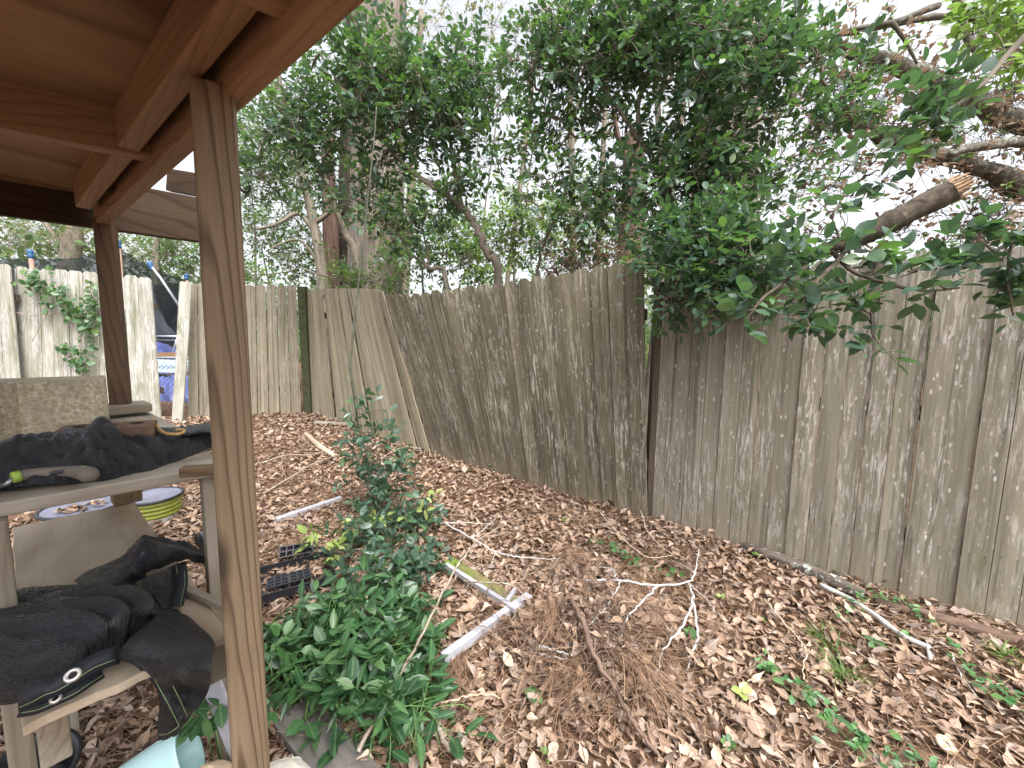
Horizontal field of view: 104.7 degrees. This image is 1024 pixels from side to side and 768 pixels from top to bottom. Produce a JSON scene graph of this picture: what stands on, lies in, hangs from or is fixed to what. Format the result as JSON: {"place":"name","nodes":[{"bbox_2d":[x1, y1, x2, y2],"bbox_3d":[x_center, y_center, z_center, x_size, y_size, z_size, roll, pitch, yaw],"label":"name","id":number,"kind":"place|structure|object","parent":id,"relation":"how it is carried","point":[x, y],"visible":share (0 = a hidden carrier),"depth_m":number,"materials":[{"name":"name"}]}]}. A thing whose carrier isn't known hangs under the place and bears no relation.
{"place":"outdoors","nodes":[
{"label":"outdoors","id":0,"kind":"place"},
{"bbox_2d":[0,338,1023,767],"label":"ground","id":1,"kind":"structure","parent":0,"point":[982,754],"depth_m":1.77,"materials":[{"name":"brown plant"}]},
{"bbox_2d":[0,264,20,378],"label":"picket fence","id":2,"kind":"object","parent":1,"relation":"on","point":[9,361],"visible":0.61,"depth_m":4.96,"materials":[{"name":"wood"}]},
{"bbox_2d":[0,728,82,767],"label":"plant pot","id":3,"kind":"object","parent":1,"relation":"on","point":[72,760],"visible":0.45,"depth_m":1.07,"materials":[{"name":"black plastic"}]},
{"bbox_2d":[42,222,83,258],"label":"bare tree","id":4,"kind":"object","parent":1,"relation":"on","point":[67,240],"visible":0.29,"depth_m":13.42,"materials":[{"name":"grey plant"}]},
{"bbox_2d":[33,496,113,521],"bbox_3d":[-2.836,0.905,2.619,0.424,0.217,0.424,1,6,0],"label":"lidded bucket","id":5,"kind":"object","parent":1,"relation":"on","point":[41,515],"visible":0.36,"depth_m":2.54,"materials":[{"name":"grey plastic"}]},
{"bbox_2d":[53,499,108,512],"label":"fallen leaves","id":6,"kind":"object","parent":5,"relation":"on","point":[74,507],"visible":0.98,"depth_m":2.54,"materials":[{"name":"brown plant"}]},
{"bbox_2d":[15,266,163,418],"bbox_3d":[-5.556,-0.457,5.120,1.944,2.043,0.082,1,6,0],"label":"picket fence","id":7,"kind":"object","parent":1,"relation":"on","point":[39,356],"visible":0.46,"depth_m":5.07,"materials":[{"name":"wood"}]},
{"bbox_2d":[10,265,101,376],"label":"creeper","id":8,"kind":"object","parent":7,"relation":"attached to","point":[91,308],"visible":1,"depth_m":4.93,"materials":[{"name":"green plant"}]},
{"bbox_2d":[0,240,188,347],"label":"trampoline","id":9,"kind":"object","parent":1,"relation":"on","point":[166,303],"visible":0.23,"depth_m":7.63,"materials":[{"name":"black plastic"}]},
{"bbox_2d":[0,216,196,276],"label":"tree","id":10,"kind":"object","parent":1,"relation":"on","point":[18,226],"visible":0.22,"depth_m":14.18,"materials":[{"name":"green plant"}]},
{"bbox_2d":[0,400,230,767],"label":"stepped bench","id":11,"kind":"object","parent":1,"relation":"on","point":[67,550],"visible":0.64,"depth_m":1.01,"materials":[{"name":"brown wood"}]},
{"bbox_2d":[0,466,99,487],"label":"hand trowel","id":12,"kind":"object","parent":11,"relation":"on","point":[87,474],"visible":0.98,"depth_m":0.88,"materials":[{"name":"plastic"}]},
{"bbox_2d":[0,375,109,440],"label":"concrete block","id":13,"kind":"object","parent":11,"relation":"on","point":[36,405],"depth_m":1.28,"materials":[{"name":"concrete"}]},
{"bbox_2d":[0,416,211,490],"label":"shade cloth","id":14,"kind":"object","parent":11,"relation":"on","point":[105,447],"visible":0.84,"depth_m":0.97,"materials":[{"name":"fabric"}]},
{"bbox_2d":[54,420,157,436],"bbox_3d":[-1.113,0.138,1.093,0.191,0.054,0.090,-3,8,-36],"label":"brick","id":15,"kind":"object","parent":14,"relation":"on","point":[143,427],"visible":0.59,"depth_m":1.10,"materials":[{"name":"brick"}]},
{"bbox_2d":[0,535,214,740],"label":"shade cloth","id":16,"kind":"object","parent":11,"relation":"on","point":[59,644],"visible":0.96,"depth_m":0.77,"materials":[{"name":"fabric"}]},
{"bbox_2d":[186,585,221,611],"bbox_3d":[-0.750,0.522,0.964,0.193,0.016,0.018,4,7,23],"label":"wooden stick","id":17,"kind":"object","parent":11,"relation":"on","point":[205,598],"visible":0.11,"depth_m":0.96,"materials":[{"name":"brown wood"}]},
{"bbox_2d":[94,233,200,285],"bbox_3d":[-9.279,-2.480,11.047,5.827,4.596,2.649,5,7,32],"label":"tree","id":18,"kind":"object","parent":1,"relation":"on","point":[173,251],"visible":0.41,"depth_m":10.18,"materials":[{"name":"green plant"}]},
{"bbox_2d":[133,486,184,525],"bbox_3d":[-2.533,0.890,2.798,0.339,0.220,0.339,1,6,0],"label":"lidded bucket","id":19,"kind":"object","parent":1,"relation":"on","point":[163,504],"visible":0.71,"depth_m":2.75,"materials":[{"name":"yellow plastic"}]},
{"bbox_2d":[151,237,167,376],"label":"bare tree","id":20,"kind":"object","parent":1,"relation":"on","point":[155,260],"visible":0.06,"depth_m":9.69,"materials":[{"name":"plant"}]},
{"bbox_2d":[119,716,211,767],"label":"plastic bucket","id":21,"kind":"object","parent":1,"relation":"on","point":[168,753],"visible":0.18,"depth_m":1.09,"materials":[{"name":"teal plastic"}]},
{"bbox_2d":[156,342,187,402],"bbox_3d":[-6.271,-0.062,7.221,0.739,1.379,2.512,-4,8,-39],"label":"blue tarp","id":22,"kind":"object","parent":1,"relation":"on","point":[162,347],"visible":0.17,"depth_m":6.92,"materials":[{"name":"plastic"}]},
{"bbox_2d":[146,261,177,351],"bbox_3d":[-6.469,-1.418,7.400,0.724,1.732,0.226,1,6,0],"label":"collapsed net","id":23,"kind":"object","parent":22,"relation":"on","point":[163,328],"visible":0.81,"depth_m":7.37,"materials":[{"name":"fabric"}]},
{"bbox_2d":[158,359,198,373],"bbox_3d":[-6.345,-0.357,7.258,0.997,0.316,0.465,1,6,0],"label":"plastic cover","id":24,"kind":"object","parent":22,"relation":"on","point":[166,362],"visible":0.12,"depth_m":7.16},
{"bbox_2d":[158,357,199,408],"bbox_3d":[-5.216,0.131,6.061,0.803,1.117,0.050,1,6,0],"label":"chain link fence","id":25,"kind":"object","parent":1,"relation":"on","point":[166,358],"visible":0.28,"depth_m":6.03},
{"bbox_2d":[0,0,364,767],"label":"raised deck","id":26,"kind":"structure","parent":1,"relation":"on","point":[112,112],"depth_m":0.80,"materials":[{"name":"brown wood"}]},
{"bbox_2d":[172,281,192,421],"bbox_3d":[-4.230,-0.363,5.056,0.323,1.879,0.093,-2,7,-30],"label":"loose picket","id":27,"kind":"object","parent":1,"relation":"on","point":[183,319],"visible":0.92,"depth_m":5.04,"materials":[{"name":"wood"}]},
{"bbox_2d":[162,697,231,762],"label":"broadleaf weed","id":28,"kind":"object","parent":1,"relation":"on","point":[191,728],"visible":0.79,"depth_m":1.07,"materials":[{"name":"green plant"}]},
{"bbox_2d":[198,759,231,767],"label":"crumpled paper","id":29,"kind":"object","parent":1,"relation":"on","point":[218,763],"visible":0.88,"depth_m":1.07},
{"bbox_2d":[206,679,230,759],"bbox_3d":[-0.808,0.935,1.109,0.103,0.311,0.040,-5,8,-42],"label":"trim offcut","id":30,"kind":"object","parent":1,"relation":"on","point":[217,690],"depth_m":1.09,"materials":[{"name":"white paint"}]},
{"bbox_2d":[188,283,300,418],"bbox_3d":[-3.726,-0.419,5.489,1.373,1.962,0.146,-1,7,-22],"label":"picket fence","id":31,"kind":"object","parent":1,"relation":"on","point":[198,395],"visible":0.57,"depth_m":5.53,"materials":[{"name":"wood"}]},
{"bbox_2d":[270,756,310,767],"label":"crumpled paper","id":32,"kind":"object","parent":1,"relation":"on","point":[295,762],"visible":0.97,"depth_m":1.09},
{"bbox_2d":[237,73,347,294],"bbox_3d":[-4.994,-3.796,9.333,4.329,7.755,3.065,1,6,0],"label":"evergreen tree","id":33,"kind":"object","parent":1,"relation":"on","point":[249,123],"visible":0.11,"depth_m":8.80,"materials":[{"name":"green plant"}]},
{"bbox_2d":[238,134,348,392],"bbox_3d":[-4.864,-2.518,8.065,3.426,5.471,2.606,1,6,0],"label":"shrub","id":34,"kind":"object","parent":1,"relation":"on","point":[264,219],"visible":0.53,"depth_m":7.68,"materials":[{"name":"green plant"}]},
{"bbox_2d":[264,619,324,739],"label":"broadleaf weed","id":35,"kind":"object","parent":1,"relation":"on","point":[296,725],"visible":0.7,"depth_m":1.50,"materials":[{"name":"green plant"}]},
{"bbox_2d":[256,75,336,386],"bbox_3d":[-3.756,-2.508,7.042,1.346,5.708,0.388,0,6,-9],"label":"bare tree","id":36,"kind":"object","parent":1,"relation":"on","point":[319,256],"visible":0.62,"depth_m":7.08,"materials":[{"name":"grey plant"}]},
{"bbox_2d":[279,542,313,560],"bbox_3d":[-1.330,1.035,2.438,0.186,0.074,0.082,-2,7,-24],"label":"cell pack","id":37,"kind":"object","parent":1,"relation":"on","point":[293,547],"visible":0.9,"depth_m":2.43,"materials":[{"name":"black plastic"}]},
{"bbox_2d":[260,551,335,605],"bbox_3d":[-1.279,1.086,2.188,0.521,0.056,0.310,-3,7,-32],"label":"seedling tray","id":38,"kind":"object","parent":1,"relation":"on","point":[268,598],"visible":0.33,"depth_m":2.26,"materials":[{"name":"black plastic"}]},
{"bbox_2d":[266,573,288,591],"bbox_3d":[-1.272,1.089,2.144,0.105,0.046,0.105,-3,7,-32],"label":"cell pack","id":39,"kind":"object","parent":38,"relation":"in","point":[277,582],"visible":0.93,"depth_m":2.13,"materials":[{"name":"black plastic"}]},
{"bbox_2d":[261,559,323,591],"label":"fallen leaves","id":40,"kind":"object","parent":38,"relation":"in","point":[316,569],"visible":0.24,"depth_m":2.28,"materials":[{"name":"brown plant"}]},
{"bbox_2d":[289,568,311,585],"bbox_3d":[-1.180,1.085,2.202,0.105,0.046,0.105,-3,7,-32],"label":"cell pack","id":41,"kind":"object","parent":38,"relation":"in","point":[299,575],"visible":0.88,"depth_m":2.19,"materials":[{"name":"black plastic"}]},
{"bbox_2d":[297,287,311,412],"bbox_3d":[-3.026,-0.456,5.792,0.141,1.899,0.090,1,6,0],"label":"fence post","id":42,"kind":"object","parent":1,"relation":"on","point":[304,342],"visible":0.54,"depth_m":5.74,"materials":[{"name":"wood"}]},
{"bbox_2d":[275,496,341,522],"bbox_3d":[-1.517,0.938,2.974,0.040,0.044,0.483,6,8,38],"label":"painted batten","id":43,"kind":"object","parent":1,"relation":"on","point":[310,507],"visible":0.94,"depth_m":2.94,"materials":[{"name":"white wood"}]},
{"bbox_2d":[273,698,379,767],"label":"plank","id":44,"kind":"object","parent":1,"relation":"on","point":[347,754],"visible":0.55,"depth_m":1.32,"materials":[{"name":"wood"}]},
{"bbox_2d":[356,525,501,752],"bbox_3d":[-0.260,1.048,2.010,0.135,0.148,1.558,3,6,13],"label":"stick","id":45,"kind":"object","parent":44,"relation":"on","point":[362,741],"visible":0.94,"depth_m":1.67,"materials":[{"name":"wood"}]},
{"bbox_2d":[244,238,417,312],"bbox_3d":[-3.027,-0.840,6.196,3.619,2.651,1.142,3,6,16],"label":"shrub","id":46,"kind":"object","parent":1,"relation":"on","point":[346,274],"visible":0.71,"depth_m":5.85,"materials":[{"name":"green plant"}]},
{"bbox_2d":[321,138,340,391],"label":"cedar tree","id":47,"kind":"object","parent":1,"relation":"on","point":[330,236],"visible":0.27,"depth_m":8.01,"materials":[{"name":"red plant"}]},
{"bbox_2d":[324,176,363,385],"bbox_3d":[-2.556,-1.280,6.056,0.496,3.521,0.179,-1,7,-23],"label":"bare tree","id":48,"kind":"object","parent":1,"relation":"on","point":[348,239],"visible":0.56,"depth_m":5.97,"materials":[{"name":"grey plant"}]},
{"bbox_2d":[337,20,351,336],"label":"dark tree","id":49,"kind":"object","parent":1,"relation":"on","point":[344,250],"visible":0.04,"depth_m":8.39,"materials":[{"name":"brown plant"}]},
{"bbox_2d":[307,288,430,453],"bbox_3d":[-2.026,-0.288,5.037,2.786,1.983,0.257,6,8,37],"label":"picket fence","id":50,"kind":"object","parent":1,"relation":"on","point":[378,364],"visible":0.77,"depth_m":5.00,"materials":[{"name":"wood"}]},
{"bbox_2d":[345,0,406,401],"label":"tree","id":51,"kind":"object","parent":1,"relation":"on","point":[355,237],"visible":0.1,"depth_m":6.55,"materials":[{"name":"green plant"}]},
{"bbox_2d":[263,555,498,767],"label":"ground vine","id":52,"kind":"object","parent":1,"relation":"on","point":[374,670],"visible":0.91,"depth_m":1.53,"materials":[{"name":"green plant"}]},
{"bbox_2d":[294,106,467,604],"bbox_3d":[-0.833,-0.333,2.399,0.977,3.023,1.444,-1,7,-22],"label":"vine shrub","id":53,"kind":"object","parent":1,"relation":"on","point":[381,488],"visible":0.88,"depth_m":2.65,"materials":[{"name":"green plant"}]},
{"bbox_2d":[237,0,567,290],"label":"camellia tree","id":54,"kind":"object","parent":1,"relation":"on","point":[440,107],"visible":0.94,"depth_m":4.05,"materials":[{"name":"green plant"}]},
{"bbox_2d":[402,8,443,363],"bbox_3d":[-2.201,-4.131,9.372,1.343,8.712,0.252,2,6,5],"label":"sapling","id":55,"kind":"object","parent":1,"relation":"on","point":[421,14],"visible":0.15,"depth_m":9.29,"materials":[{"name":"grey plant"}]},
{"bbox_2d":[359,168,499,410],"bbox_3d":[-1.514,-1.546,6.323,2.693,4.145,1.958,3,7,20],"label":"shrub","id":56,"kind":"object","parent":1,"relation":"on","point":[447,248],"visible":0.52,"depth_m":6.09,"materials":[{"name":"green plant"}]},
{"bbox_2d":[432,706,464,766],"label":"branch","id":57,"kind":"object","parent":1,"relation":"on","point":[444,742],"visible":0.38,"depth_m":1.36,"materials":[{"name":"brown plant"}]},
{"bbox_2d":[425,645,498,710],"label":"pine straw tuft","id":58,"kind":"object","parent":1,"relation":"on","point":[457,671],"visible":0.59,"depth_m":1.61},
{"bbox_2d":[0,423,961,767],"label":"twig litter","id":59,"kind":"object","parent":1,"relation":"on","point":[594,623],"visible":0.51,"depth_m":1.90,"materials":[{"name":"brown plant"}]},
{"bbox_2d":[444,557,517,601],"bbox_3d":[-0.183,1.086,2.197,0.536,0.026,0.066,7,8,41],"label":"mossy board","id":60,"kind":"object","parent":1,"relation":"on","point":[470,572],"visible":0.49,"depth_m":2.21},
{"bbox_2d":[440,562,531,662],"bbox_3d":[-0.285,1.106,2.017,0.574,0.069,0.535,7,8,43],"label":"broken frame","id":61,"kind":"object","parent":1,"relation":"on","point":[470,638],"visible":0.8,"depth_m":1.91,"materials":[{"name":"white paint"}]},
{"bbox_2d":[441,519,559,569],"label":"twig","id":62,"kind":"object","parent":1,"relation":"on","point":[450,526],"visible":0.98,"depth_m":2.53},
{"bbox_2d":[404,0,613,285],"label":"tall tree","id":63,"kind":"object","parent":1,"relation":"on","point":[472,8],"visible":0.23,"depth_m":10.27,"materials":[{"name":"green plant"}]},
{"bbox_2d":[0,217,1018,383],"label":"woods","id":64,"kind":"object","parent":1,"relation":"on","point":[29,243],"visible":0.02,"depth_m":15.47,"materials":[{"name":"green plant"}]},
{"bbox_2d":[436,166,584,288],"bbox_3d":[0.069,-1.616,6.962,2.757,4.260,2.235,1,6,0],"label":"shrub","id":65,"kind":"object","parent":1,"relation":"on","point":[502,239],"visible":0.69,"depth_m":6.70,"materials":[{"name":"green plant"}]},
{"bbox_2d":[386,263,648,517],"bbox_3d":[-0.182,-0.019,3.639,2.899,1.924,0.270,6,8,36],"label":"picket fence","id":66,"kind":"object","parent":1,"relation":"on","point":[559,363],"visible":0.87,"depth_m":3.32,"materials":[{"name":"wood"}]},
{"bbox_2d":[493,36,553,390],"bbox_3d":[0.228,-3.515,8.634,1.290,7.745,0.194,2,6,7],"label":"sapling","id":67,"kind":"object","parent":1,"relation":"on","point":[507,278],"visible":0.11,"depth_m":8.54,"materials":[{"name":"grey plant"}]},
{"bbox_2d":[469,624,588,692],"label":"twig","id":68,"kind":"object","parent":1,"relation":"on","point":[499,628],"visible":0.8,"depth_m":1.76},
{"bbox_2d":[379,506,770,767],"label":"brush pile","id":69,"kind":"object","parent":1,"relation":"on","point":[610,642],"visible":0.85,"depth_m":1.63,"materials":[{"name":"brown wood"}]},
{"bbox_2d":[517,590,597,658],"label":"pine straw tuft","id":70,"kind":"object","parent":69,"relation":"on","point":[548,618],"visible":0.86,"depth_m":1.74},
{"bbox_2d":[516,648,623,748],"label":"pine straw tuft","id":71,"kind":"object","parent":69,"relation":"on","point":[574,682],"visible":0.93,"depth_m":1.46,"materials":[{"name":"plant"}]},
{"bbox_2d":[538,533,608,579],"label":"pine straw tuft","id":72,"kind":"object","parent":69,"relation":"on","point":[572,554],"visible":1,"depth_m":2.32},
{"bbox_2d":[592,582,665,639],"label":"pine straw tuft","id":73,"kind":"object","parent":69,"relation":"on","point":[636,594],"visible":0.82,"depth_m":1.81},
{"bbox_2d":[565,0,600,274],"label":"sapling","id":74,"kind":"object","parent":1,"relation":"on","point":[571,143],"visible":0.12,"depth_m":8.92,"materials":[{"name":"grey plant"}]},
{"bbox_2d":[515,154,654,276],"bbox_3d":[1.637,-1.855,7.443,3.188,4.702,2.142,1,6,0],"label":"shrub","id":75,"kind":"object","parent":1,"relation":"on","point":[609,226],"visible":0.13,"depth_m":7.31,"materials":[{"name":"green plant"}]},
{"bbox_2d":[533,230,642,277],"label":"shrub","id":76,"kind":"object","parent":1,"relation":"on","point":[569,261],"visible":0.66,"depth_m":4.08,"materials":[{"name":"green plant"}]},
{"bbox_2d":[594,42,630,266],"bbox_3d":[2.040,-3.353,8.115,0.639,7.597,0.140,3,6,15],"label":"sapling","id":77,"kind":"object","parent":1,"relation":"on","point":[604,122],"visible":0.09,"depth_m":7.97,"materials":[{"name":"grey plant"}]},
{"bbox_2d":[563,593,662,759],"bbox_3d":[0.338,1.089,1.575,0.096,0.204,0.681,-1,7,-19],"label":"stick","id":78,"kind":"object","parent":1,"relation":"on","point":[582,620],"visible":0.96,"depth_m":1.48,"materials":[{"name":"wood"}]},
{"bbox_2d":[613,107,645,264],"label":"cedar tree","id":79,"kind":"object","parent":1,"relation":"on","point":[629,142],"visible":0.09,"depth_m":5.24,"materials":[{"name":"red plant"}]},
{"bbox_2d":[588,536,683,576],"bbox_3d":[0.728,1.042,2.392,0.212,0.070,0.580,-5,9,-44],"label":"ivy trail","id":80,"kind":"object","parent":1,"relation":"on","point":[614,549],"visible":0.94,"depth_m":2.39,"materials":[{"name":"green plant"}]},
{"bbox_2d":[586,549,719,643],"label":"branch","id":81,"kind":"object","parent":1,"relation":"on","point":[647,584],"visible":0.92,"depth_m":2.02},
{"bbox_2d":[646,282,663,516],"bbox_3d":[1.060,0.236,2.940,0.095,1.941,0.075,1,6,0],"label":"fence post","id":82,"kind":"object","parent":1,"relation":"on","point":[653,393],"visible":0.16,"depth_m":2.91,"materials":[{"name":"wood"}]},
{"bbox_2d":[608,640,714,755],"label":"pine straw tuft","id":83,"kind":"object","parent":1,"relation":"on","point":[647,670],"visible":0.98,"depth_m":1.42,"materials":[{"name":"plant"}]},
{"bbox_2d":[655,584,699,673],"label":"twig","id":84,"kind":"object","parent":1,"relation":"on","point":[687,615],"visible":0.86,"depth_m":1.70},
{"bbox_2d":[646,4,713,436],"bbox_3d":[2.060,-2.137,4.956,0.598,5.870,0.179,3,6,17],"label":"sapling","id":85,"kind":"object","parent":1,"relation":"on","point":[648,371],"visible":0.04,"depth_m":5.18,"materials":[{"name":"grey plant"}]},
{"bbox_2d":[458,0,919,468],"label":"evergreen tree","id":86,"kind":"object","parent":1,"relation":"on","point":[725,209],"visible":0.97,"depth_m":2.71,"materials":[{"name":"green plant"}]},
{"bbox_2d":[622,201,764,295],"bbox_3d":[2.220,-0.716,4.716,1.477,3.228,2.412,5,8,34],"label":"shrub","id":87,"kind":"object","parent":1,"relation":"on","point":[646,286],"visible":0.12,"depth_m":4.20,"materials":[{"name":"green plant"}]},
{"bbox_2d":[690,0,763,413],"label":"tree","id":88,"kind":"object","parent":1,"relation":"on","point":[759,108],"depth_m":5.46,"materials":[{"name":"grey plant"}]},
{"bbox_2d":[690,605,776,655],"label":"pine straw tuft","id":89,"kind":"object","parent":1,"relation":"on","point":[742,636],"visible":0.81,"depth_m":1.85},
{"bbox_2d":[575,0,896,256],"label":"tall tree","id":90,"kind":"object","parent":1,"relation":"on","point":[782,138],"visible":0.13,"depth_m":9.34,"materials":[{"name":"green plant"}]},
{"bbox_2d":[731,682,752,700],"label":"leaf","id":91,"kind":"object","parent":1,"relation":"on","point":[744,688],"visible":0.95,"depth_m":1.53,"materials":[{"name":"yellow plant"}]},
{"bbox_2d":[742,542,865,599],"bbox_3d":[1.727,1.101,2.376,0.086,0.087,0.608,-4,8,-40],"label":"log","id":92,"kind":"object","parent":1,"relation":"on","point":[829,578],"visible":0.88,"depth_m":2.32,"materials":[{"name":"wood"}]},
{"bbox_2d":[801,619,858,652],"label":"grass tuft","id":93,"kind":"object","parent":1,"relation":"on","point":[819,635],"visible":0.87,"depth_m":1.85,"materials":[{"name":"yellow plant"}]},
{"bbox_2d":[652,246,1023,629],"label":"picket fence","id":94,"kind":"object","parent":1,"relation":"on","point":[718,387],"visible":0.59,"depth_m":2.20,"materials":[{"name":"wood"}]},
{"bbox_2d":[813,638,875,687],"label":"grass tuft","id":95,"kind":"object","parent":1,"relation":"on","point":[839,670],"visible":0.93,"depth_m":1.66,"materials":[{"name":"green plant"}]},
{"bbox_2d":[757,648,937,767],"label":"ivy trail","id":96,"kind":"object","parent":1,"relation":"on","point":[864,739],"visible":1,"depth_m":1.40,"materials":[{"name":"green plant"}]},
{"bbox_2d":[819,583,934,659],"bbox_3d":[1.792,1.153,1.960,0.072,0.044,0.528,0,6,-10],"label":"stick","id":97,"kind":"object","parent":1,"relation":"on","point":[887,624],"visible":0.95,"depth_m":1.90,"materials":[{"name":"wood"}]},
{"bbox_2d":[749,0,1023,271],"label":"oak tree","id":98,"kind":"object","parent":1,"relation":"on","point":[1003,117],"visible":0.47,"depth_m":3.49,"materials":[{"name":"green plant"}]},
{"bbox_2d":[834,586,940,625],"bbox_3d":[1.826,1.127,2.025,0.492,0.051,0.321,1,6,0],"label":"ivy trail","id":99,"kind":"object","parent":1,"relation":"on","point":[858,595],"visible":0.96,"depth_m":2.03,"materials":[{"name":"green plant"}]},
{"bbox_2d":[935,734,957,755],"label":"leaf","id":100,"kind":"object","parent":1,"relation":"on","point":[941,745],"visible":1,"depth_m":1.35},
{"bbox_2d":[874,597,1023,649],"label":"log","id":101,"kind":"object","parent":1,"relation":"on","point":[973,627],"visible":0.77,"depth_m":1.91,"materials":[{"name":"wood"}]},
{"bbox_2d":[945,637,1023,711],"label":"ivy trail","id":102,"kind":"object","parent":1,"relation":"on","point":[1009,700],"visible":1,"depth_m":1.54,"materials":[{"name":"green plant"}]},
{"bbox_2d":[975,635,1023,669],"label":"grass tuft","id":103,"kind":"object","parent":1,"relation":"on","point":[1011,650],"visible":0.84,"depth_m":1.73,"materials":[{"name":"green plant"}]},
{"bbox_2d":[0,0,1023,351],"label":"sky","id":104,"kind":"structure","parent":0,"point":[904,7],"materials":[{"name":"white"}]},
{"bbox_2d":[713,132,984,375],"bbox_3d":[1.181,-0.538,1.511,0.943,0.991,0.530,1,6,0],"label":"fallen branch","id":105,"kind":"object","parent":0,"point":[944,194],"visible":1,"depth_m":1.46,"materials":[{"name":"green plant"}]},
{"bbox_2d":[843,33,1023,333],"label":"overhanging bough","id":106,"kind":"object","parent":105,"relation":"attached to","point":[932,107],"visible":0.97,"depth_m":1.56,"materials":[{"name":"green plant"}]},
{"bbox_2d":[936,0,1023,88],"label":"overhanging bough","id":107,"kind":"object","parent":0,"point":[989,18],"visible":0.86,"depth_m":2.34,"materials":[{"name":"green plant"}]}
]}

